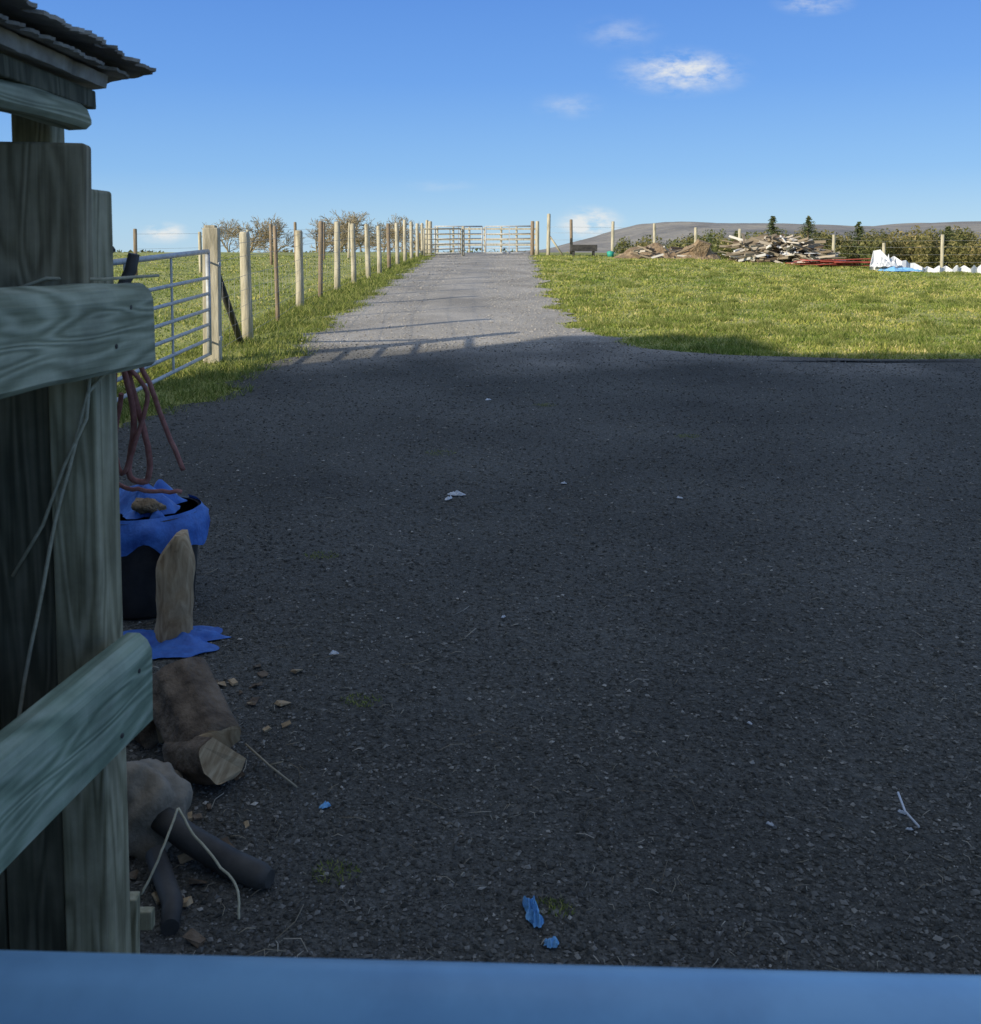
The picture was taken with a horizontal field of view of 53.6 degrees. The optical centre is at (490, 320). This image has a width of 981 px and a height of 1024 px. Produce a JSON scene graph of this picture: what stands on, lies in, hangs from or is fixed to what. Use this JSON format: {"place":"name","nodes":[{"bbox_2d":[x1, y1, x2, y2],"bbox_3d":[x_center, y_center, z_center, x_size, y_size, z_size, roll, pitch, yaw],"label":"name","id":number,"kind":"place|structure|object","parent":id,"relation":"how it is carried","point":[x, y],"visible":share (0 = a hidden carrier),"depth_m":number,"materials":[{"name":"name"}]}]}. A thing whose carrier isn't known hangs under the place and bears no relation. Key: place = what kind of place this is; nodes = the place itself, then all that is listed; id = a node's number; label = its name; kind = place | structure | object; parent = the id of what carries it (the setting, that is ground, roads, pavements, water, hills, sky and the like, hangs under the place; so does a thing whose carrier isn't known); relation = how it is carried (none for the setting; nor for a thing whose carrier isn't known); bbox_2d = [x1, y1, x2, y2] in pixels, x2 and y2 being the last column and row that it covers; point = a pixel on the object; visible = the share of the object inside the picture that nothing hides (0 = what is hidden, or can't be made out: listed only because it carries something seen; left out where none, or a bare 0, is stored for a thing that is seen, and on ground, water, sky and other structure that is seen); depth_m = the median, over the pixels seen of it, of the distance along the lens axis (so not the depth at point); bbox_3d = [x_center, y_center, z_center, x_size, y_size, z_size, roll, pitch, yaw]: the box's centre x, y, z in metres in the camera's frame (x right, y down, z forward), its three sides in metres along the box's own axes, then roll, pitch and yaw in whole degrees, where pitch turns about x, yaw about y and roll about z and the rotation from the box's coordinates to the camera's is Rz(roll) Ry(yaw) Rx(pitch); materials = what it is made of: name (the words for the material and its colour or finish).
{"place":"outdoors","nodes":[
{"label":"outdoors","id":0,"kind":"place"},
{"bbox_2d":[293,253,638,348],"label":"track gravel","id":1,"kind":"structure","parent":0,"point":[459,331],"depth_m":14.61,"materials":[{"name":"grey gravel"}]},
{"bbox_2d":[0,0,980,251],"label":"sky","id":2,"kind":"structure","parent":0,"point":[594,114],"materials":[{"name":"blue"}]},
{"bbox_2d":[113,252,980,426],"bbox_3d":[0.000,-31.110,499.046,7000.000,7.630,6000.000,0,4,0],"label":"ground","id":3,"kind":"structure","parent":0,"point":[226,319],"depth_m":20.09,"materials":[{"name":"green plant"}]},
{"bbox_2d":[0,0,159,952],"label":"wooden shed","id":4,"kind":"structure","parent":3,"relation":"on","point":[77,331],"depth_m":1.60,"materials":[{"name":"grey wood"}]},
{"bbox_2d":[202,225,222,362],"bbox_3d":[-3.023,-0.251,10.559,0.208,1.569,0.180,0,4,-6],"label":"gate post","id":5,"kind":"object","parent":3,"relation":"on","point":[211,238],"visible":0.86,"depth_m":10.48,"materials":[{"name":"wood"}]},
{"bbox_2d":[113,249,212,401],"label":"metal field gate","id":6,"kind":"structure","parent":5,"relation":"attached to","point":[171,285],"depth_m":9.29,"materials":[{"name":"metal"}]},
{"bbox_2d":[201,219,242,251],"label":"bare tree","id":7,"kind":"object","parent":3,"relation":"on","point":[234,233],"visible":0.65,"depth_m":149.41,"materials":[{"name":"brown plant"}]},
{"bbox_2d":[133,222,369,274],"bbox_3d":[-6.855,-2.475,32.291,0.844,1.844,13.905,1,4,19],"label":"pasture fence","id":8,"kind":"object","parent":3,"relation":"on","point":[200,245],"visible":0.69,"depth_m":31.34,"materials":[{"name":"wood"}]},
{"bbox_2d":[232,217,278,251],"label":"bare tree","id":9,"kind":"object","parent":3,"relation":"on","point":[265,232],"visible":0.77,"depth_m":134.34,"materials":[{"name":"brown plant"}]},
{"bbox_2d":[117,252,436,427],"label":"verge grass","id":10,"kind":"structure","parent":3,"relation":"on","point":[350,292],"depth_m":11.86,"materials":[{"name":"green plant"}]},
{"bbox_2d":[250,213,303,251],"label":"bare tree","id":11,"kind":"object","parent":3,"relation":"on","point":[279,226],"visible":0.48,"depth_m":139.59,"materials":[{"name":"plant"}]},
{"bbox_2d":[221,220,427,346],"bbox_3d":[-3.033,-1.885,25.766,0.483,2.579,30.466,0,4,1],"label":"post and wire fence","id":12,"kind":"object","parent":3,"relation":"on","point":[246,315],"visible":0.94,"depth_m":16.75,"materials":[{"name":"wood"},{"name":"wire"}]},
{"bbox_2d":[304,217,344,251],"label":"bare tree","id":13,"kind":"object","parent":3,"relation":"on","point":[316,234],"visible":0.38,"depth_m":147.12,"materials":[{"name":"brown plant"}]},
{"bbox_2d":[325,211,366,251],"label":"bare tree","id":14,"kind":"object","parent":3,"relation":"on","point":[343,236],"visible":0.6,"depth_m":123.22,"materials":[{"name":"brown plant"}]},
{"bbox_2d":[320,209,376,251],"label":"bare tree","id":15,"kind":"object","parent":3,"relation":"on","point":[344,224],"visible":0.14,"depth_m":149.62,"materials":[{"name":"plant"}]},
{"bbox_2d":[329,211,385,251],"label":"bare tree","id":16,"kind":"object","parent":3,"relation":"on","point":[383,231],"visible":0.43,"depth_m":129.80,"materials":[{"name":"brown plant"}]},
{"bbox_2d":[358,216,408,251],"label":"bare tree","id":17,"kind":"object","parent":3,"relation":"on","point":[392,238],"visible":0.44,"depth_m":138.82,"materials":[{"name":"brown plant"}]},
{"bbox_2d":[374,213,433,251],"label":"bare tree","id":18,"kind":"object","parent":3,"relation":"on","point":[414,245],"visible":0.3,"depth_m":150.72,"materials":[{"name":"brown plant"}]},
{"bbox_2d":[392,220,424,251],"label":"bare tree","id":19,"kind":"object","parent":3,"relation":"on","point":[408,240],"visible":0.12,"depth_m":157.83,"materials":[{"name":"plant"}]},
{"bbox_2d":[428,214,562,255],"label":"gate posts","id":20,"kind":"object","parent":3,"relation":"on","point":[549,237],"visible":0.88,"depth_m":39.86,"materials":[{"name":"beige wood"}]},
{"bbox_2d":[423,228,461,255],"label":"metal field gate","id":21,"kind":"structure","parent":20,"relation":"attached to","point":[435,239],"depth_m":37.89,"materials":[{"name":"silver metal"}]},
{"bbox_2d":[434,226,483,253],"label":"metal field gate","id":22,"kind":"structure","parent":20,"relation":"attached to","point":[481,238],"depth_m":40.23,"materials":[{"name":"metal"}]},
{"bbox_2d":[485,225,530,252],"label":"metal field gate","id":23,"kind":"structure","parent":20,"relation":"attached to","point":[509,238],"depth_m":40.22,"materials":[{"name":"metal"}]},
{"bbox_2d":[117,247,973,267],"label":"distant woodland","id":24,"kind":"object","parent":3,"relation":"on","point":[370,251],"visible":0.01,"depth_m":301.79,"materials":[{"name":"green plant"}]},
{"bbox_2d":[570,245,596,255],"bbox_3d":[3.750,-2.804,39.100,1.050,0.500,0.540,0,4,0],"label":"water trough","id":25,"kind":"object","parent":3,"relation":"on","point":[574,248],"visible":0.78,"depth_m":38.82,"materials":[{"name":"grey metal"}]},
{"bbox_2d":[607,251,613,256],"bbox_3d":[4.750,-2.633,38.410,0.300,0.260,0.300,0,4,0],"label":"plastic bucket","id":26,"kind":"object","parent":3,"relation":"on","point":[610,253],"visible":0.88,"depth_m":38.30,"materials":[{"name":"green plastic"}]},
{"bbox_2d":[613,239,720,259],"bbox_3d":[6.700,-2.690,37.053,4.000,0.818,3.100,0,4,0],"label":"rubble heap","id":27,"kind":"object","parent":3,"relation":"on","point":[699,249],"visible":0.8,"depth_m":36.09,"materials":[{"name":"soil"}]},
{"bbox_2d":[528,254,980,358],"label":"field grass","id":28,"kind":"structure","parent":3,"relation":"on","point":[879,351],"depth_m":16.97,"materials":[{"name":"green plant"}]},
{"bbox_2d":[570,219,980,267],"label":"wire fence","id":29,"kind":"object","parent":3,"relation":"on","point":[883,247],"visible":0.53,"depth_m":40.68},
{"bbox_2d":[766,216,785,234],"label":"pine tree","id":30,"kind":"object","parent":3,"relation":"on","point":[772,229],"visible":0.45,"depth_m":109.40,"materials":[{"name":"green plant"}]},
{"bbox_2d":[718,233,845,263],"bbox_3d":[10.093,-2.405,33.545,4.452,1.252,2.569,0,4,0],"label":"timber pile","id":31,"kind":"object","parent":3,"relation":"on","point":[781,248],"visible":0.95,"depth_m":32.93,"materials":[{"name":"white wood"}]},
{"bbox_2d":[614,225,980,268],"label":"hedgerow","id":32,"kind":"object","parent":3,"relation":"on","point":[923,249],"visible":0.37,"depth_m":113.56,"materials":[{"name":"green plant"}]},
{"bbox_2d":[796,215,826,243],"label":"pine tree","id":33,"kind":"object","parent":3,"relation":"on","point":[810,227],"visible":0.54,"depth_m":111.48,"materials":[{"name":"green plant"}]},
{"bbox_2d":[789,258,870,265],"bbox_3d":[11.226,-1.859,30.971,3.614,0.259,1.316,0,4,0],"label":"red sheet stack","id":34,"kind":"object","parent":3,"relation":"on","point":[837,262],"visible":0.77,"depth_m":30.62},
{"bbox_2d":[842,221,877,264],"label":"pine tree","id":35,"kind":"object","parent":3,"relation":"on","point":[858,231],"visible":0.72,"depth_m":114.46,"materials":[{"name":"green plant"}]},
{"bbox_2d":[869,250,980,272],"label":"white plastic barrier","id":36,"kind":"object","parent":3,"relation":"on","point":[880,260],"visible":0.95,"depth_m":28.40,"materials":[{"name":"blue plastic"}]},
{"bbox_2d":[935,226,967,266],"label":"pine tree","id":37,"kind":"object","parent":3,"relation":"on","point":[947,234],"visible":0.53,"depth_m":117.43,"materials":[{"name":"green plant"}]},
{"bbox_2d":[118,252,980,974],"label":"gravel track","id":38,"kind":"structure","parent":0,"point":[464,306],"depth_m":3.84,"materials":[{"name":"grey gravel"}]},
{"bbox_2d":[113,246,139,283],"bbox_3d":[-0.724,0.635,1.835,0.142,1.558,0.095,-3,5,-35],"label":"tool handle","id":39,"kind":"object","parent":38,"relation":"on","point":[131,265],"visible":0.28,"depth_m":1.79,"materials":[{"name":"black plastic"}]},
{"bbox_2d":[116,367,185,494],"bbox_3d":[-0.690,0.249,1.882,0.169,0.423,0.129,0,4,0],"label":"red rope halter","id":40,"kind":"object","parent":39,"relation":"attached to","point":[137,412],"visible":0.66,"depth_m":1.88},
{"bbox_2d":[130,891,154,953],"bbox_3d":[-0.750,1.314,1.988,0.110,0.301,0.057,0,4,0],"label":"short stake","id":41,"kind":"object","parent":38,"relation":"on","point":[142,918],"visible":0.24,"depth_m":1.97,"materials":[{"name":"grey wood"}]},
{"bbox_2d":[134,720,163,749],"bbox_3d":[-1.114,1.185,3.040,0.165,0.185,0.428,-4,5,-41],"label":"cut log","id":42,"kind":"object","parent":38,"relation":"on","point":[148,736],"visible":0.08,"depth_m":2.86,"materials":[{"name":"brown wood"}]},
{"bbox_2d":[126,758,192,860],"bbox_3d":[-0.903,1.249,2.514,0.236,0.301,0.347,-2,4,-25],"label":"field stone","id":43,"kind":"object","parent":38,"relation":"on","point":[155,787],"visible":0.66,"depth_m":2.39,"materials":[{"name":"grey stone"}]},
{"bbox_2d":[119,479,209,619],"bbox_3d":[-1.387,0.895,3.909,0.486,0.520,0.486,0,4,0],"label":"feed bin","id":44,"kind":"object","parent":38,"relation":"on","point":[151,525],"visible":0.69,"depth_m":3.75,"materials":[{"name":"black plastic"}]},
{"bbox_2d":[154,529,195,642],"bbox_3d":[-1.172,1.002,3.591,0.155,0.420,0.155,0,4,0],"label":"split log","id":45,"kind":"object","parent":38,"relation":"on","point":[175,567],"visible":0.91,"depth_m":3.56,"materials":[{"name":"brown wood"}]},
{"bbox_2d":[123,625,229,658],"bbox_3d":[-1.223,1.160,3.549,0.528,0.056,0.299,0,4,0],"label":"blue plastic sheet","id":46,"kind":"object","parent":38,"relation":"on","point":[193,642],"visible":0.56,"depth_m":3.52,"materials":[{"name":"blue plastic"}]},
{"bbox_2d":[140,807,239,919],"bbox_3d":[-0.658,1.252,2.232,0.238,0.155,0.153,1,4,16],"label":"old rope","id":47,"kind":"object","parent":38,"relation":"on","point":[203,846],"visible":1,"depth_m":2.24,"materials":[{"name":"grey fabric"}]},
{"bbox_2d":[152,657,240,769],"bbox_3d":[-0.878,1.139,2.829,0.203,0.133,0.321,-30,38,-20],"label":"cut log","id":48,"kind":"object","parent":38,"relation":"on","point":[189,702],"visible":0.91,"depth_m":2.79,"materials":[{"name":"brown wood"}]},
{"bbox_2d":[162,736,245,784],"bbox_3d":[-0.809,1.231,2.697,0.222,0.151,0.098,-19,33,39],"label":"cut log","id":49,"kind":"object","parent":38,"relation":"on","point":[204,760],"visible":0.88,"depth_m":2.64,"materials":[{"name":"brown wood"}]},
{"bbox_2d":[145,807,274,935],"bbox_3d":[-0.714,1.259,2.321,0.274,0.152,0.360,-3,5,-39],"label":"black pipe","id":50,"kind":"object","parent":38,"relation":"on","point":[246,870],"visible":0.91,"depth_m":2.28,"materials":[{"name":"plastic"}]},
{"bbox_2d":[129,663,302,947],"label":"stones","id":51,"kind":"object","parent":38,"relation":"on","point":[194,937],"visible":0.22,"depth_m":2.49,"materials":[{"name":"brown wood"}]},
{"bbox_2d":[245,743,297,787],"bbox_3d":[-0.611,1.243,2.720,0.210,0.065,0.027,3,5,34],"label":"twig","id":52,"kind":"object","parent":38,"relation":"on","point":[270,766],"visible":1,"depth_m":2.71,"materials":[{"name":"wood"}]},
{"bbox_2d":[319,801,558,947],"bbox_3d":[-0.132,1.305,2.353,0.780,0.038,0.095,3,5,41],"label":"blue rag","id":53,"kind":"object","parent":38,"relation":"on","point":[533,916],"visible":1,"depth_m":2.16,"materials":[{"name":"fabric"}]},
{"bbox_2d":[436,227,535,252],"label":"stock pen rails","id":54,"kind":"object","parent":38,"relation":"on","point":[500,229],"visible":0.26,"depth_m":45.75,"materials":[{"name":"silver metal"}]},
{"bbox_2d":[0,950,980,1023],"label":"blue metal gate","id":55,"kind":"structure","parent":38,"relation":"on","point":[45,987],"depth_m":0.61,"materials":[{"name":"metal"}]},
{"bbox_2d":[304,403,700,918],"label":"yard weeds","id":56,"kind":"object","parent":38,"relation":"on","point":[358,870],"visible":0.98,"depth_m":2.33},
{"bbox_2d":[121,324,980,974],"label":"straw litter","id":57,"kind":"object","parent":38,"relation":"on","point":[585,726],"visible":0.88,"depth_m":2.80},
{"bbox_2d":[330,398,919,829],"bbox_3d":[0.257,0.980,5.369,1.670,0.234,5.857,0,4,0],"label":"paper scrap","id":58,"kind":"object","parent":38,"relation":"on","point":[456,492],"visible":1,"depth_m":2.59,"materials":[{"name":"white paper"}]},
{"bbox_2d":[508,221,980,252],"bbox_3d":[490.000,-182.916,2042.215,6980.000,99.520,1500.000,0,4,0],"label":"hills","id":59,"kind":"structure","parent":0,"point":[635,233],"depth_m":2175.64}
]}

